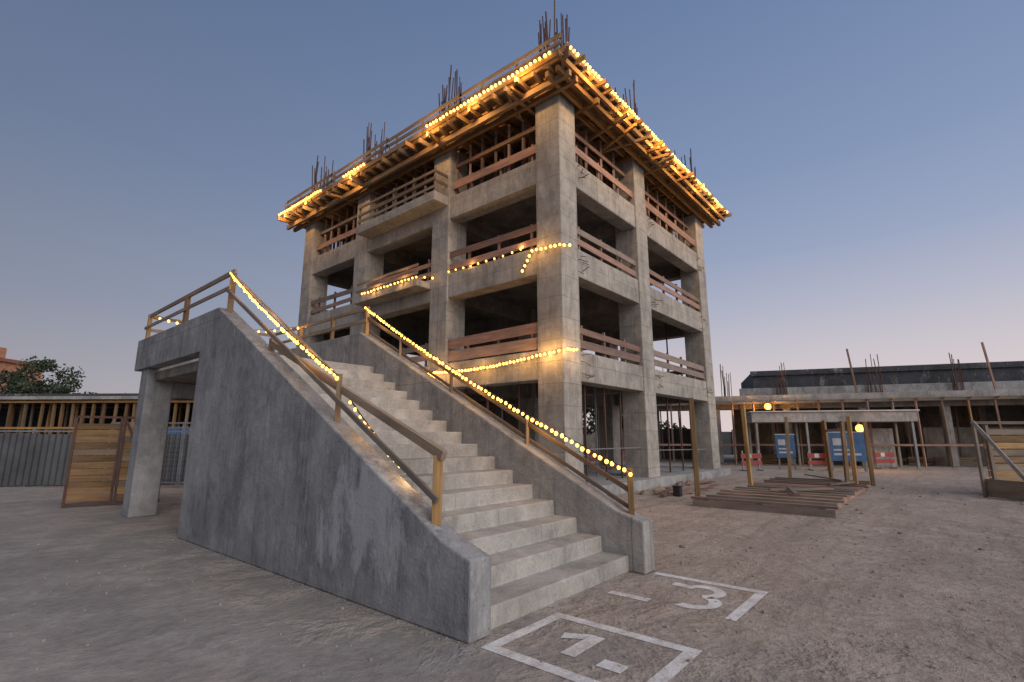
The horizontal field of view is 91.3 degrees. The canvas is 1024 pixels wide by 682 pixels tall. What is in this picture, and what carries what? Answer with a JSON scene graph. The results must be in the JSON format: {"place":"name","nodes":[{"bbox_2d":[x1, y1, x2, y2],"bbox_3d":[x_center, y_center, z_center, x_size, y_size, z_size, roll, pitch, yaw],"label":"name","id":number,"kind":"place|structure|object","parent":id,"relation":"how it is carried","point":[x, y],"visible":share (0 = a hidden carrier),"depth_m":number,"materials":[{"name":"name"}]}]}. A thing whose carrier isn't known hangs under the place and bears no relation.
{"place":"outdoors","nodes":[
{"label":"outdoors","id":0,"kind":"place"},
{"bbox_2d":[0,347,48,393],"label":"orange house","id":1,"kind":"structure","parent":0,"point":[11,365],"depth_m":50.10,"materials":[{"name":"tile"}]},
{"bbox_2d":[42,384,95,393],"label":"tree","id":2,"kind":"object","parent":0,"point":[66,389],"visible":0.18,"depth_m":40.48,"materials":[{"name":"green plant"}]},
{"bbox_2d":[121,269,654,645],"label":"concrete staircase","id":3,"kind":"structure","parent":0,"point":[294,471],"depth_m":6.51,"materials":[{"name":"grey concrete"}]},
{"bbox_2d":[156,315,305,332],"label":"string lights","id":4,"kind":"object","parent":3,"relation":"attached to","point":[258,330],"visible":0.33,"depth_m":12.21,"materials":[{"name":"yellow glass"}]},
{"bbox_2d":[230,271,338,379],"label":"string lights","id":5,"kind":"object","parent":3,"relation":"attached to","point":[282,328],"visible":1,"depth_m":7.01,"materials":[{"name":"yellow glass"}]},
{"bbox_2d":[349,400,425,483],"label":"string lights","id":6,"kind":"object","parent":3,"relation":"attached to","point":[357,410],"visible":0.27,"depth_m":5.77,"materials":[{"name":"yellow glass"}]},
{"bbox_2d":[364,306,631,476],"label":"string lights","id":7,"kind":"object","parent":3,"relation":"attached to","point":[562,435],"visible":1,"depth_m":7.89,"materials":[{"name":"yellow glass"}]},
{"bbox_2d":[0,455,1023,681],"bbox_3d":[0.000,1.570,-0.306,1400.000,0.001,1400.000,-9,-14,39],"label":"ground","id":8,"kind":"structure","parent":0,"point":[138,615],"depth_m":4.89,"materials":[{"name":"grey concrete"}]},
{"bbox_2d":[0,355,85,393],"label":"tree","id":9,"kind":"object","parent":8,"relation":"on","point":[20,384],"visible":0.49,"depth_m":40.42,"materials":[{"name":"green plant"}]},
{"bbox_2d":[0,428,189,486],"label":"corrugated fence","id":10,"kind":"object","parent":8,"relation":"on","point":[32,458],"visible":0.51,"depth_m":17.16,"materials":[{"name":"metal"}]},
{"bbox_2d":[0,393,193,433],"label":"timber shelter","id":11,"kind":"object","parent":8,"relation":"on","point":[40,411],"visible":0.17,"depth_m":24.37,"materials":[{"name":"wood"}]},
{"bbox_2d":[61,416,169,507],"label":"timber gate panel","id":12,"kind":"structure","parent":8,"relation":"on","point":[114,433],"depth_m":12.26,"materials":[{"name":"brown wood"}]},
{"bbox_2d":[102,422,190,487],"bbox_3d":[-9.855,3.813,16.799,7.490,2.150,0.050,0,-11,0],"label":"wire fence","id":13,"kind":"object","parent":8,"relation":"on","point":[181,459],"visible":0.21,"depth_m":16.82,"materials":[{"name":"metal"}]},
{"bbox_2d":[167,428,189,433],"bbox_3d":[-13.899,5.025,23.142,4.600,2.000,1.440,0,-11,0],"label":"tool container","id":14,"kind":"object","parent":8,"relation":"on","point":[180,429],"visible":0.1,"depth_m":22.62,"materials":[{"name":"blue metal"}]},
{"bbox_2d":[277,0,731,494],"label":"concrete building frame","id":15,"kind":"object","parent":8,"relation":"on","point":[562,145],"visible":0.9,"depth_m":18.15,"materials":[{"name":"concrete"}]},
{"bbox_2d":[278,189,320,215],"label":"string lights","id":16,"kind":"object","parent":15,"relation":"attached to","point":[304,199],"visible":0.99,"depth_m":23.61,"materials":[{"name":"yellow glass"}]},
{"bbox_2d":[343,163,364,177],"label":"string lights","id":17,"kind":"object","parent":15,"relation":"attached to","point":[363,164],"visible":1,"depth_m":20.75,"materials":[{"name":"yellow glass"}]},
{"bbox_2d":[361,275,433,294],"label":"string lights","id":18,"kind":"object","parent":15,"relation":"attached to","point":[391,283],"visible":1,"depth_m":18.33,"materials":[{"name":"yellow glass"}]},
{"bbox_2d":[448,247,521,272],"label":"string lights","id":19,"kind":"object","parent":15,"relation":"attached to","point":[485,260],"visible":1,"depth_m":16.27,"materials":[{"name":"yellow glass"}]},
{"bbox_2d":[426,51,550,126],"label":"string lights","id":20,"kind":"object","parent":15,"relation":"attached to","point":[495,85],"visible":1,"depth_m":15.96,"materials":[{"name":"yellow glass"}]},
{"bbox_2d":[433,347,577,373],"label":"string lights","id":21,"kind":"object","parent":15,"relation":"attached to","point":[510,362],"visible":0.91,"depth_m":14.84,"materials":[{"name":"yellow glass"}]},
{"bbox_2d":[521,243,570,271],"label":"string lights","id":22,"kind":"object","parent":15,"relation":"attached to","point":[550,246],"visible":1,"depth_m":14.57,"materials":[{"name":"yellow glass"}]},
{"bbox_2d":[569,45,727,212],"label":"string lights","id":23,"kind":"object","parent":15,"relation":"attached to","point":[634,114],"visible":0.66,"depth_m":17.35,"materials":[{"name":"yellow glass"}]},
{"bbox_2d":[481,612,701,681],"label":"painted ground marking","id":24,"kind":"object","parent":8,"relation":"on","point":[676,665],"visible":1,"depth_m":3.84,"materials":[{"name":"white paint"}]},
{"bbox_2d":[589,451,595,461],"bbox_3d":[5.482,6.861,29.421,2.000,1.000,0.550,2,-11,-9],"label":"red white barrier","id":25,"kind":"object","parent":8,"relation":"on","point":[590,458],"visible":0.1,"depth_m":29.27,"materials":[{"name":"plastic"}]},
{"bbox_2d":[582,406,622,435],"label":"tree","id":26,"kind":"object","parent":8,"relation":"on","point":[591,423],"visible":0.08,"depth_m":42.24,"materials":[{"name":"green plant"}]},
{"bbox_2d":[583,420,686,430],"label":"distant trees","id":27,"kind":"object","parent":8,"relation":"on","point":[664,424],"depth_m":71.89,"materials":[{"name":"green plant"}]},
{"bbox_2d":[584,465,720,497],"bbox_3d":[0.610,5.321,20.588,15.352,0.616,9.327,-9,-14,39],"label":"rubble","id":28,"kind":"object","parent":8,"relation":"on","point":[668,490],"visible":0.35,"depth_m":15.60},
{"bbox_2d":[583,430,736,454],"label":"perimeter wall","id":29,"kind":"structure","parent":8,"relation":"on","point":[727,437],"depth_m":50.88,"materials":[{"name":"concrete"}]},
{"bbox_2d":[672,485,682,496],"bbox_3d":[4.696,4.251,14.188,0.240,0.290,0.240,-9,-14,39],"label":"waste bin","id":30,"kind":"object","parent":8,"relation":"on","point":[677,490],"visible":1,"depth_m":14.11,"materials":[{"name":"black plastic"}]},
{"bbox_2d":[608,572,767,620],"bbox_3d":[1.863,2.659,5.295,1.300,0.001,1.130,-9,-14,39],"label":"painted ground marking","id":31,"kind":"object","parent":8,"relation":"on","point":[748,604],"visible":1,"depth_m":5.16,"materials":[{"name":"white paint"}]},
{"bbox_2d":[740,451,764,470],"bbox_3d":[12.179,6.089,25.464,1.200,1.000,0.550,3,-11,-13],"label":"red white barrier","id":32,"kind":"object","parent":8,"relation":"on","point":[758,455],"visible":0.84,"depth_m":25.48,"materials":[{"name":"plastic"}]},
{"bbox_2d":[688,398,875,517],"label":"timber platform","id":33,"kind":"structure","parent":8,"relation":"on","point":[789,490],"depth_m":13.32,"materials":[{"name":"brown wood"}]},
{"bbox_2d":[774,434,795,469],"bbox_3d":[14.636,5.906,26.744,0.960,1.850,0.140,-4,-12,21],"label":"blue sign board","id":34,"kind":"object","parent":8,"relation":"on","point":[781,448],"visible":0.93,"depth_m":26.76,"materials":[{"name":"metal"}]},
{"bbox_2d":[807,450,827,470],"bbox_3d":[15.799,6.144,25.745,1.200,1.000,0.550,0,-11,-2],"label":"red white barrier","id":35,"kind":"object","parent":8,"relation":"on","point":[814,455],"visible":0.67,"depth_m":25.74,"materials":[{"name":"plastic"}]},
{"bbox_2d":[740,409,920,467],"bbox_3d":[18.635,5.778,29.616,8.800,3.200,2.400,-2,-11,12],"label":"site canopy","id":36,"kind":"object","parent":8,"relation":"on","point":[880,435],"visible":0.74,"depth_m":29.14,"materials":[{"name":"concrete"}]},
{"bbox_2d":[656,361,1023,466],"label":"concrete frame","id":37,"kind":"object","parent":8,"relation":"on","point":[920,381],"visible":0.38,"depth_m":32.54,"materials":[{"name":"grey concrete"}]},
{"bbox_2d":[764,402,770,409],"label":"work lamps","id":38,"kind":"object","parent":37,"relation":"attached to","point":[767,406],"visible":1,"depth_m":31.25,"materials":[{"name":"yellow glass"}]},
{"bbox_2d":[662,342,996,395],"bbox_3d":[24.854,1.775,30.771,30.748,2.908,0.964,-4,-12,19],"label":"rebar","id":39,"kind":"object","parent":37,"relation":"on","point":[955,384],"visible":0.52,"depth_m":31.51,"materials":[{"name":"brown metal"}]},
{"bbox_2d":[656,396,1023,467],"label":"timber shoring","id":40,"kind":"object","parent":8,"relation":"on","point":[925,461],"visible":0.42,"depth_m":30.43,"materials":[{"name":"brown wood"}]},
{"bbox_2d":[828,432,867,471],"bbox_3d":[16.861,5.545,25.154,1.660,1.950,0.140,-4,-12,21],"label":"blue sign board","id":41,"kind":"object","parent":8,"relation":"on","point":[834,439],"visible":0.69,"depth_m":25.15,"materials":[{"name":"metal"}]},
{"bbox_2d":[855,425,865,470],"bbox_3d":[18.000,5.468,25.729,0.380,2.320,0.400,-9,-14,39],"label":"amber site lamp","id":42,"kind":"object","parent":8,"relation":"on","point":[858,428],"visible":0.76,"depth_m":25.77,"materials":[{"name":"metal"}]},
{"bbox_2d":[874,450,898,468],"bbox_3d":[20.390,6.462,27.377,1.200,1.000,0.550,2,-11,-8],"label":"red white barrier","id":43,"kind":"object","parent":8,"relation":"on","point":[885,454],"visible":1,"depth_m":27.36,"materials":[{"name":"plastic"}]},
{"bbox_2d":[970,421,1023,500],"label":"timber formwork box","id":44,"kind":"object","parent":8,"relation":"on","point":[1004,488],"visible":1,"depth_m":14.18,"materials":[{"name":"wood"}]},
{"bbox_2d":[0,0,1023,431],"label":"sky","id":45,"kind":"structure","parent":0,"point":[865,157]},
{"bbox_2d":[1005,499,1023,503],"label":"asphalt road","id":46,"kind":"structure","parent":0,"point":[1019,501],"depth_m":13.17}
]}

